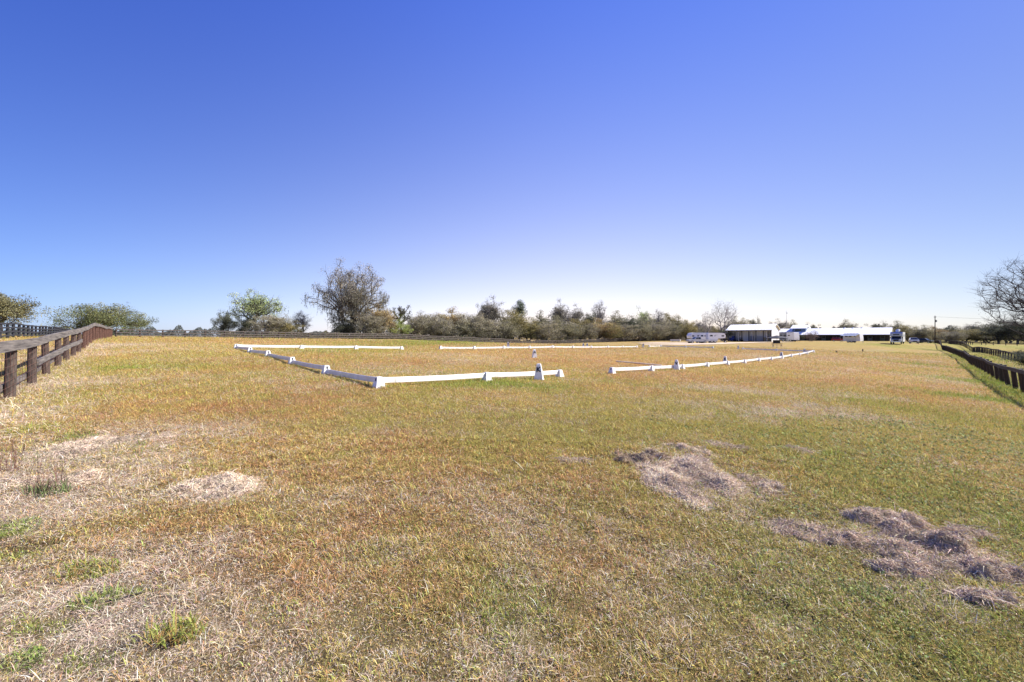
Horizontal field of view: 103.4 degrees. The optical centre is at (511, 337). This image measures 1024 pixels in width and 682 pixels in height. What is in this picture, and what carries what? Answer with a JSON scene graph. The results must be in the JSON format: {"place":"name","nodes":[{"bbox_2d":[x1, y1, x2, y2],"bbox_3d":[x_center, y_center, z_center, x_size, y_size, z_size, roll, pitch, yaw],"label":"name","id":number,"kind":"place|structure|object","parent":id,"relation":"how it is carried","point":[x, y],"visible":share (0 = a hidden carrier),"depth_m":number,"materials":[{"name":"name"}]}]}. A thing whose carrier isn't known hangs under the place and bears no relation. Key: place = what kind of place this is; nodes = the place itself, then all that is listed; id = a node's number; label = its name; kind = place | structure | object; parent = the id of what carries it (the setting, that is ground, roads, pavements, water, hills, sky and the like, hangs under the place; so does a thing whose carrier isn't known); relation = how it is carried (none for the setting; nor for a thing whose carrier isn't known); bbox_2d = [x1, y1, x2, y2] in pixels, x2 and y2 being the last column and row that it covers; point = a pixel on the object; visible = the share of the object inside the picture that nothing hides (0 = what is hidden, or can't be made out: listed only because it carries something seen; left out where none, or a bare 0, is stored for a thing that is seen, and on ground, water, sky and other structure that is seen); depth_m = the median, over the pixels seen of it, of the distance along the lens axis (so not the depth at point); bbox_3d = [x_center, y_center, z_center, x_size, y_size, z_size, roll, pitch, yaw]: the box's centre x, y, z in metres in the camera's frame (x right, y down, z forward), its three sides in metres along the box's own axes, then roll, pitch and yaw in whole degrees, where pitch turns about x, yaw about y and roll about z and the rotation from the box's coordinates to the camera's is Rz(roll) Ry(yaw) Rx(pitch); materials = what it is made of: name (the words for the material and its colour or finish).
{"place":"outdoors","nodes":[
{"label":"outdoors","id":0,"kind":"place"},
{"bbox_2d":[250,351,719,387],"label":"grass","id":1,"kind":"structure","parent":0,"point":[367,384],"depth_m":15.05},
{"bbox_2d":[0,336,1023,681],"bbox_3d":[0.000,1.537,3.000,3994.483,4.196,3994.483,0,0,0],"label":"ground","id":2,"kind":"structure","parent":0,"point":[822,346],"depth_m":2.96,"materials":[{"name":"plant"}]},
{"bbox_2d":[0,512,44,530],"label":"grass tuft","id":3,"kind":"object","parent":2,"relation":"on","point":[15,522],"visible":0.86,"depth_m":3.39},
{"bbox_2d":[0,291,47,333],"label":"live oak","id":4,"kind":"object","parent":2,"relation":"on","point":[12,310],"visible":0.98,"depth_m":74.97,"materials":[{"name":"green plant"}]},
{"bbox_2d":[0,426,61,472],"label":"dead weed","id":5,"kind":"object","parent":2,"relation":"on","point":[15,459],"visible":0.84,"depth_m":4.58,"materials":[{"name":"brown plant"}]},
{"bbox_2d":[0,636,65,674],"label":"grass tuft","id":6,"kind":"object","parent":2,"relation":"on","point":[26,656],"visible":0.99,"depth_m":2.02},
{"bbox_2d":[0,322,68,337],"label":"paddock fence","id":7,"kind":"object","parent":2,"relation":"on","point":[55,329],"visible":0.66,"depth_m":44.36,"materials":[{"name":"black wood"}]},
{"bbox_2d":[11,442,72,494],"bbox_3d":[-4.870,1.253,4.146,0.912,0.601,0.598,0,0,0],"label":"dead weed","id":8,"kind":"object","parent":2,"relation":"on","point":[55,474],"visible":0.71,"depth_m":4.07,"materials":[{"name":"brown plant"}]},
{"bbox_2d":[18,472,70,498],"bbox_3d":[-4.624,1.453,4.015,0.504,0.211,0.363,0,0,0],"label":"weed","id":9,"kind":"object","parent":2,"relation":"on","point":[39,490],"visible":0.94,"depth_m":3.98,"materials":[{"name":"green plant"}]},
{"bbox_2d":[0,465,109,496],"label":"grass clipping pile","id":10,"kind":"object","parent":2,"relation":"on","point":[84,476],"depth_m":4.26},
{"bbox_2d":[0,323,112,403],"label":"post and rail fence","id":11,"kind":"object","parent":2,"relation":"on","point":[86,334],"visible":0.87,"depth_m":12.00,"materials":[{"name":"brown wood"}]},
{"bbox_2d":[0,339,119,441],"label":"straw","id":12,"kind":"object","parent":2,"relation":"on","point":[17,412],"visible":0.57,"depth_m":8.89,"materials":[{"name":"beige plant"}]},
{"bbox_2d":[3,432,132,461],"bbox_3d":[-5.939,1.499,5.439,1.506,0.222,1.567,0,0,-6],"label":"grass clipping pile","id":13,"kind":"object","parent":2,"relation":"on","point":[82,447],"depth_m":5.35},
{"bbox_2d":[55,552,128,584],"bbox_3d":[-2.889,1.562,2.771,0.468,0.135,0.330,0,0,0],"label":"grass tuft","id":14,"kind":"object","parent":2,"relation":"on","point":[69,571],"visible":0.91,"depth_m":2.75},
{"bbox_2d":[66,579,127,611],"bbox_3d":[-2.514,1.577,2.462,0.300,0.088,0.267,0,0,-35],"label":"grass tuft","id":15,"kind":"object","parent":2,"relation":"on","point":[96,596],"visible":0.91,"depth_m":2.45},
{"bbox_2d":[40,301,159,334],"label":"live oak","id":16,"kind":"object","parent":2,"relation":"on","point":[91,315],"visible":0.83,"depth_m":97.56,"materials":[{"name":"green plant"}]},
{"bbox_2d":[100,429,187,445],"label":"grass clipping pile","id":17,"kind":"object","parent":2,"relation":"on","point":[140,434],"depth_m":5.92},
{"bbox_2d":[125,605,207,649],"bbox_3d":[-1.849,1.573,2.199,0.365,0.148,0.294,0,0,0],"label":"grass tuft","id":18,"kind":"object","parent":2,"relation":"on","point":[176,625],"visible":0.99,"depth_m":2.19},
{"bbox_2d":[3,325,404,336],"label":"distant wood","id":19,"kind":"object","parent":2,"relation":"on","point":[211,329],"visible":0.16,"depth_m":427.90,"materials":[{"name":"green plant"}]},
{"bbox_2d":[162,468,267,507],"bbox_3d":[-3.041,1.531,4.133,1.014,0.257,0.912,0,0,-17],"label":"grass clipping pile","id":20,"kind":"object","parent":2,"relation":"on","point":[226,482],"depth_m":4.13,"materials":[{"name":"plant"}]},
{"bbox_2d":[210,309,236,332],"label":"dark live oak","id":21,"kind":"object","parent":2,"relation":"on","point":[224,322],"visible":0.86,"depth_m":91.30,"materials":[{"name":"green plant"}]},
{"bbox_2d":[227,313,258,333],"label":"dark live oak","id":22,"kind":"object","parent":2,"relation":"on","point":[244,325],"visible":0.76,"depth_m":87.15,"materials":[{"name":"green plant"}]},
{"bbox_2d":[224,287,288,333],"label":"young leafed oak","id":23,"kind":"object","parent":2,"relation":"on","point":[255,306],"visible":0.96,"depth_m":88.66,"materials":[{"name":"green plant"}]},
{"bbox_2d":[241,313,296,333],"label":"brown thicket tree","id":24,"kind":"object","parent":2,"relation":"on","point":[270,321],"visible":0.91,"depth_m":85.16,"materials":[{"name":"grey plant"}]},
{"bbox_2d":[270,319,306,333],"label":"olive green tree","id":25,"kind":"object","parent":2,"relation":"on","point":[289,326],"visible":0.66,"depth_m":87.40,"materials":[{"name":"green plant"}]},
{"bbox_2d":[292,311,314,331],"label":"grey leafless tree","id":26,"kind":"object","parent":2,"relation":"on","point":[302,321],"visible":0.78,"depth_m":95.81,"materials":[{"name":"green plant"}]},
{"bbox_2d":[329,319,361,334],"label":"dark live oak","id":27,"kind":"object","parent":2,"relation":"on","point":[343,328],"visible":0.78,"depth_m":94.69,"materials":[{"name":"green plant"}]},
{"bbox_2d":[301,256,390,332],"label":"mossy oak","id":28,"kind":"object","parent":2,"relation":"on","point":[354,298],"visible":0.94,"depth_m":95.09,"materials":[{"name":"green plant"}]},
{"bbox_2d":[345,312,389,334],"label":"brown thicket tree","id":29,"kind":"object","parent":2,"relation":"on","point":[367,322],"visible":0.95,"depth_m":94.06,"materials":[{"name":"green plant"}]},
{"bbox_2d":[356,301,399,334],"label":"ochre tree","id":30,"kind":"object","parent":2,"relation":"on","point":[388,314],"visible":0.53,"depth_m":98.16,"materials":[{"name":"brown plant"}]},
{"bbox_2d":[372,376,384,387],"bbox_3d":[-3.770,1.286,11.450,0.310,0.330,0.310,0,0,-44],"label":"rail block","id":31,"kind":"object","parent":2,"relation":"on","point":[378,382],"depth_m":11.37,"materials":[{"name":"white plastic"}]},
{"bbox_2d":[327,369,374,381],"bbox_3d":[-5.213,1.222,12.975,0.036,0.178,4.059,0,0,-43],"label":"arena rail","id":32,"kind":"object","parent":31,"relation":"attached to","point":[356,376],"visible":0.9,"depth_m":12.76,"materials":[{"name":"white plastic"}]},
{"bbox_2d":[115,329,685,343],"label":"rail fence","id":33,"kind":"object","parent":2,"relation":"on","point":[336,335],"visible":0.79,"depth_m":78.66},
{"bbox_2d":[391,305,412,335],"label":"crooked tree","id":34,"kind":"object","parent":2,"relation":"on","point":[402,311],"visible":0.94,"depth_m":103.90,"materials":[{"name":"grey plant"}]},
{"bbox_2d":[398,316,432,335],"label":"brown thicket tree","id":35,"kind":"object","parent":2,"relation":"on","point":[414,323],"visible":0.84,"depth_m":106.92,"materials":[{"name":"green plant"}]},
{"bbox_2d":[414,310,451,335],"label":"brown thicket tree","id":36,"kind":"object","parent":2,"relation":"on","point":[433,318],"visible":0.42,"depth_m":109.36,"materials":[{"name":"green plant"}]},
{"bbox_2d":[427,317,461,337],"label":"brown thicket tree","id":37,"kind":"object","parent":2,"relation":"on","point":[441,328],"visible":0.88,"depth_m":108.34,"materials":[{"name":"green plant"}]},
{"bbox_2d":[433,306,464,340],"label":"ochre tree","id":38,"kind":"object","parent":2,"relation":"on","point":[453,317],"visible":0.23,"depth_m":116.45,"materials":[{"name":"brown plant"}]},
{"bbox_2d":[221,330,687,343],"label":"undergrowth","id":39,"kind":"object","parent":2,"relation":"on","point":[445,338],"visible":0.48,"depth_m":95.55,"materials":[{"name":"green plant"}]},
{"bbox_2d":[447,319,483,338],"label":"brown thicket tree","id":40,"kind":"object","parent":2,"relation":"on","point":[463,328],"visible":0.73,"depth_m":111.63,"materials":[{"name":"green plant"}]},
{"bbox_2d":[451,311,492,337],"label":"brown thicket tree","id":41,"kind":"object","parent":2,"relation":"on","point":[477,319],"visible":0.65,"depth_m":114.75,"materials":[{"name":"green plant"}]},
{"bbox_2d":[468,323,496,338],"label":"brown thicket tree","id":42,"kind":"object","parent":2,"relation":"on","point":[485,334],"visible":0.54,"depth_m":115.36,"materials":[{"name":"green plant"}]},
{"bbox_2d":[482,372,491,380],"bbox_3d":[-0.885,1.397,14.220,0.310,0.330,0.310,0,0,-44],"label":"rail block","id":43,"kind":"object","parent":2,"relation":"on","point":[488,376],"depth_m":14.13,"materials":[{"name":"white plastic"}]},
{"bbox_2d":[383,373,484,382],"bbox_3d":[-2.328,1.276,12.835,3.859,0.265,0.036,0,0,-44],"label":"arena rail","id":44,"kind":"object","parent":43,"relation":"on","point":[427,378],"visible":0.99,"depth_m":12.63,"materials":[{"name":"white plastic"}]},
{"bbox_2d":[477,295,506,339],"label":"mossy tree","id":45,"kind":"object","parent":2,"relation":"on","point":[492,313],"visible":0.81,"depth_m":127.04,"materials":[{"name":"grey plant"}]},
{"bbox_2d":[481,318,514,342],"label":"brown thicket tree","id":46,"kind":"object","parent":2,"relation":"on","point":[498,334],"visible":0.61,"depth_m":118.38,"materials":[{"name":"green plant"}]},
{"bbox_2d":[494,320,526,338],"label":"brown thicket tree","id":47,"kind":"object","parent":2,"relation":"on","point":[514,334],"visible":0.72,"depth_m":119.72,"materials":[{"name":"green plant"}]},
{"bbox_2d":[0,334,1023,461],"bbox_3d":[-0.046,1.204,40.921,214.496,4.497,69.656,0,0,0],"label":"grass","id":48,"kind":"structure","parent":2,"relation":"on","point":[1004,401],"depth_m":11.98,"materials":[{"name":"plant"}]},
{"bbox_2d":[495,308,532,338],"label":"olive green tree","id":49,"kind":"object","parent":2,"relation":"on","point":[511,315],"visible":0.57,"depth_m":128.35,"materials":[{"name":"green plant"}]},
{"bbox_2d":[513,317,541,340],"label":"olive green tree","id":50,"kind":"object","parent":2,"relation":"on","point":[529,328],"visible":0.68,"depth_m":127.59,"materials":[{"name":"green plant"}]},
{"bbox_2d":[528,309,558,340],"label":"brown thicket tree","id":51,"kind":"object","parent":2,"relation":"on","point":[541,319],"visible":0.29,"depth_m":139.32,"materials":[{"name":"grey plant"}]},
{"bbox_2d":[529,321,566,340],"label":"brown thicket tree","id":52,"kind":"object","parent":2,"relation":"on","point":[543,333],"visible":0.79,"depth_m":127.89,"materials":[{"name":"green plant"}]},
{"bbox_2d":[548,299,568,336],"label":"mossy tree","id":53,"kind":"object","parent":2,"relation":"on","point":[560,312],"visible":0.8,"depth_m":148.78,"materials":[{"name":"grey plant"}]},
{"bbox_2d":[546,314,571,338],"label":"brown thicket tree","id":54,"kind":"object","parent":2,"relation":"on","point":[558,324],"visible":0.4,"depth_m":136.49,"materials":[{"name":"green plant"}]},
{"bbox_2d":[555,370,563,376],"bbox_3d":[1.999,1.532,16.990,0.310,0.330,0.310,0,0,-44],"label":"rail block","id":55,"kind":"object","parent":2,"relation":"on","point":[561,374],"depth_m":16.90,"materials":[{"name":"white plastic"}]},
{"bbox_2d":[490,370,558,376],"bbox_3d":[0.557,1.399,15.605,3.859,0.290,0.036,0,0,-44],"label":"arena rail","id":56,"kind":"object","parent":55,"relation":"on","point":[505,374],"visible":0.89,"depth_m":15.28,"materials":[{"name":"white plastic"}]},
{"bbox_2d":[557,322,587,340],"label":"brown thicket tree","id":57,"kind":"object","parent":2,"relation":"on","point":[575,332],"visible":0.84,"depth_m":136.28,"materials":[{"name":"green plant"}]},
{"bbox_2d":[552,455,594,465],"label":"grass clipping pile","id":58,"kind":"object","parent":2,"relation":"on","point":[580,459],"depth_m":5.50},
{"bbox_2d":[571,322,602,339],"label":"brown thicket tree","id":59,"kind":"object","parent":2,"relation":"on","point":[590,330],"visible":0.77,"depth_m":142.34,"materials":[{"name":"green plant"}]},
{"bbox_2d":[590,300,609,323],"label":"grey leafless tree","id":60,"kind":"object","parent":2,"relation":"on","point":[599,309],"visible":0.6,"depth_m":171.20,"materials":[{"name":"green plant"}]},
{"bbox_2d":[583,317,623,339],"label":"ochre tree","id":61,"kind":"object","parent":2,"relation":"on","point":[602,326],"visible":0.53,"depth_m":147.81,"materials":[{"name":"brown plant"}]},
{"bbox_2d":[594,322,624,341],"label":"olive green tree","id":62,"kind":"object","parent":2,"relation":"on","point":[610,333],"visible":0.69,"depth_m":147.94,"materials":[{"name":"green plant"}]},
{"bbox_2d":[603,308,638,337],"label":"brown thicket tree","id":63,"kind":"object","parent":2,"relation":"on","point":[613,318],"visible":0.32,"depth_m":163.93,"materials":[{"name":"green plant"}]},
{"bbox_2d":[613,323,645,340],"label":"brown thicket tree","id":64,"kind":"object","parent":2,"relation":"on","point":[627,330],"visible":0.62,"depth_m":153.02,"materials":[{"name":"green plant"}]},
{"bbox_2d":[606,447,657,463],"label":"grass clipping pile","id":65,"kind":"object","parent":2,"relation":"on","point":[641,456],"depth_m":5.63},
{"bbox_2d":[627,321,661,340],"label":"brown thicket tree","id":66,"kind":"object","parent":2,"relation":"on","point":[644,328],"visible":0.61,"depth_m":158.38,"materials":[{"name":"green plant"}]},
{"bbox_2d":[642,446,670,459],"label":"grass clipping pile","id":67,"kind":"object","parent":2,"relation":"on","point":[663,456],"depth_m":5.87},
{"bbox_2d":[643,322,670,340],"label":"brown thicket tree","id":68,"kind":"object","parent":2,"relation":"on","point":[657,327],"visible":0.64,"depth_m":163.26,"materials":[{"name":"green plant"}]},
{"bbox_2d":[660,323,685,340],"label":"brown thicket tree","id":69,"kind":"object","parent":2,"relation":"on","point":[675,330],"visible":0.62,"depth_m":168.49,"materials":[{"name":"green plant"}]},
{"bbox_2d":[676,323,697,339],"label":"olive green tree","id":70,"kind":"object","parent":2,"relation":"on","point":[689,328],"visible":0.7,"depth_m":170.47,"materials":[{"name":"green plant"}]},
{"bbox_2d":[664,442,715,457],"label":"grass clipping pile","id":71,"kind":"object","parent":2,"relation":"on","point":[694,450],"depth_m":6.23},
{"bbox_2d":[629,451,759,515],"bbox_3d":[2.192,1.704,5.131,1.502,0.300,2.612,0,0,9],"label":"grass clipping pile","id":72,"kind":"object","parent":2,"relation":"on","point":[681,478],"depth_m":4.78,"materials":[{"name":"plant"}]},
{"bbox_2d":[374,402,1023,681],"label":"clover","id":73,"kind":"object","parent":2,"relation":"on","point":[925,501],"visible":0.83,"depth_m":4.95,"materials":[{"name":"green plant"}]},
{"bbox_2d":[706,300,742,340],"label":"bare tree","id":74,"kind":"object","parent":2,"relation":"on","point":[727,319],"visible":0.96,"depth_m":151.59,"materials":[{"name":"grey plant"}]},
{"bbox_2d":[693,439,755,452],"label":"grass clipping pile","id":75,"kind":"object","parent":2,"relation":"on","point":[729,445],"depth_m":6.48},
{"bbox_2d":[720,324,780,341],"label":"equipment shed","id":76,"kind":"structure","parent":2,"relation":"on","point":[758,332],"depth_m":140.73,"materials":[{"name":"white metal"}]},
{"bbox_2d":[734,472,795,497],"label":"grass clipping pile","id":77,"kind":"object","parent":2,"relation":"on","point":[767,484],"depth_m":4.74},
{"bbox_2d":[763,516,861,551],"bbox_3d":[2.706,1.781,3.677,0.873,0.217,0.609,0,0,20],"label":"grass clipping pile","id":78,"kind":"object","parent":2,"relation":"on","point":[784,529],"depth_m":3.70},
{"bbox_2d":[779,325,892,340],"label":"long barn","id":79,"kind":"structure","parent":2,"relation":"on","point":[869,334],"depth_m":183.36,"materials":[{"name":"white metal"}]},
{"bbox_2d":[797,526,881,552],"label":"grass clipping pile","id":80,"kind":"object","parent":2,"relation":"on","point":[840,537],"depth_m":3.46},
{"bbox_2d":[840,334,863,342],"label":"travel trailer","id":81,"kind":"object","parent":2,"relation":"on","point":[851,338],"visible":0.98,"depth_m":131.01,"materials":[{"name":"white paint"}]},
{"bbox_2d":[829,576,896,600],"bbox_3d":[2.447,1.738,2.812,0.356,0.083,0.277,0,0,-16],"label":"grass tuft","id":82,"kind":"object","parent":2,"relation":"on","point":[868,589],"visible":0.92,"depth_m":2.80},
{"bbox_2d":[832,502,935,531],"bbox_3d":[3.592,1.711,3.965,0.818,0.294,0.671,0,0,20],"label":"grass clipping pile","id":83,"kind":"object","parent":2,"relation":"on","point":[868,515],"depth_m":3.86,"materials":[{"name":"plant"}]},
{"bbox_2d":[890,329,904,343],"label":"motorhome","id":84,"kind":"object","parent":2,"relation":"on","point":[897,336],"visible":1,"depth_m":107.59,"materials":[{"name":"white paint"}]},
{"bbox_2d":[857,553,961,585],"bbox_3d":[3.023,1.805,3.041,0.746,0.296,0.377,0,0,19],"label":"grass clipping pile","id":85,"kind":"object","parent":2,"relation":"on","point":[908,566],"depth_m":3.03,"materials":[{"name":"plant"}]},
{"bbox_2d":[906,324,945,342],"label":"brown thicket tree","id":86,"kind":"object","parent":2,"relation":"on","point":[922,333],"visible":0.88,"depth_m":203.22,"materials":[{"name":"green plant"}]},
{"bbox_2d":[870,516,985,555],"bbox_3d":[3.623,1.757,3.576,0.853,0.206,0.604,0,0,26],"label":"grass clipping pile","id":87,"kind":"object","parent":2,"relation":"on","point":[898,526],"depth_m":3.61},
{"bbox_2d":[841,527,1023,593],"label":"grass clipping pile","id":88,"kind":"object","parent":2,"relation":"on","point":[898,552],"depth_m":3.31,"materials":[{"name":"plant"}]},
{"bbox_2d":[917,527,983,556],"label":"grass clipping pile","id":89,"kind":"object","parent":2,"relation":"on","point":[958,543],"depth_m":3.37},
{"bbox_2d":[933,331,968,341],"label":"brown thicket tree","id":90,"kind":"object","parent":2,"relation":"on","point":[950,336],"visible":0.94,"depth_m":213.51,"materials":[{"name":"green plant"}]},
{"bbox_2d":[918,520,1014,545],"bbox_3d":[4.070,1.782,3.649,0.755,0.220,0.425,0,0,8],"label":"grass clipping pile","id":91,"kind":"object","parent":2,"relation":"on","point":[958,529],"depth_m":3.63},
{"bbox_2d":[950,329,982,342],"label":"olive green tree","id":92,"kind":"object","parent":2,"relation":"on","point":[970,334],"visible":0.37,"depth_m":217.77,"materials":[{"name":"green plant"}]},
{"bbox_2d":[936,340,1023,392],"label":"post fence","id":93,"kind":"object","parent":2,"relation":"on","point":[1001,373],"visible":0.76,"depth_m":27.00,"materials":[{"name":"brown wood"}]},
{"bbox_2d":[937,580,1023,612],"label":"grass clipping pile","id":94,"kind":"object","parent":2,"relation":"on","point":[980,596],"depth_m":2.69,"materials":[{"name":"plant"}]},
{"bbox_2d":[937,349,1023,402],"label":"weeds","id":95,"kind":"object","parent":2,"relation":"on","point":[1003,389],"visible":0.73,"depth_m":21.96,"materials":[{"name":"green plant"}]},
{"bbox_2d":[948,340,1019,361],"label":"post fence","id":96,"kind":"object","parent":2,"relation":"on","point":[985,350],"visible":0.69,"depth_m":80.57,"materials":[{"name":"brown wood"}]},
{"bbox_2d":[945,544,1023,587],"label":"grass clipping pile","id":97,"kind":"object","parent":2,"relation":"on","point":[978,564],"depth_m":3.00,"materials":[{"name":"plant"}]},
{"bbox_2d":[969,257,1023,335],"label":"bare shade tree","id":98,"kind":"object","parent":2,"relation":"on","point":[1015,294],"visible":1,"depth_m":94.69,"materials":[{"name":"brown plant"}]},
{"bbox_2d":[974,318,1020,341],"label":"dark live oak","id":99,"kind":"object","parent":2,"relation":"on","point":[990,329],"visible":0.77,"depth_m":189.05,"materials":[{"name":"green plant"}]},
{"bbox_2d":[990,321,1023,343],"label":"dark live oak","id":100,"kind":"object","parent":2,"relation":"on","point":[1021,336],"visible":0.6,"depth_m":184.54,"materials":[{"name":"green plant"}]},
{"bbox_2d":[996,349,1023,365],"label":"weeds","id":101,"kind":"object","parent":2,"relation":"on","point":[1020,358],"visible":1,"depth_m":42.33,"materials":[{"name":"green plant"}]},
{"bbox_3d":[-15.313,0.737,29.467,0.310,0.330,0.310,0,0,-44],"label":"rail block","id":102,"kind":"object","parent":2,"relation":"on","visible":0},
{"bbox_2d":[238,345,299,347],"bbox_3d":[-16.757,0.621,28.083,3.858,0.275,0.036,0,0,-44],"label":"arena rail","id":103,"kind":"object","parent":102,"relation":"on","point":[284,346],"visible":0.91,"depth_m":28.21,"materials":[{"name":"white plastic"}]},
{"bbox_2d":[0,0,1023,337],"label":"sky","id":104,"kind":"structure","parent":0,"point":[826,163],"materials":[{"name":"blue"}]},
{"bbox_2d":[645,342,759,344],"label":"sand track","id":105,"kind":"structure","parent":0,"point":[698,343],"depth_m":113.44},
{"bbox_2d":[706,332,725,342],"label":"horse trailer","id":106,"kind":"object","parent":105,"relation":"on","point":[712,337],"visible":0.97,"depth_m":119.93,"materials":[{"name":"white paint"}]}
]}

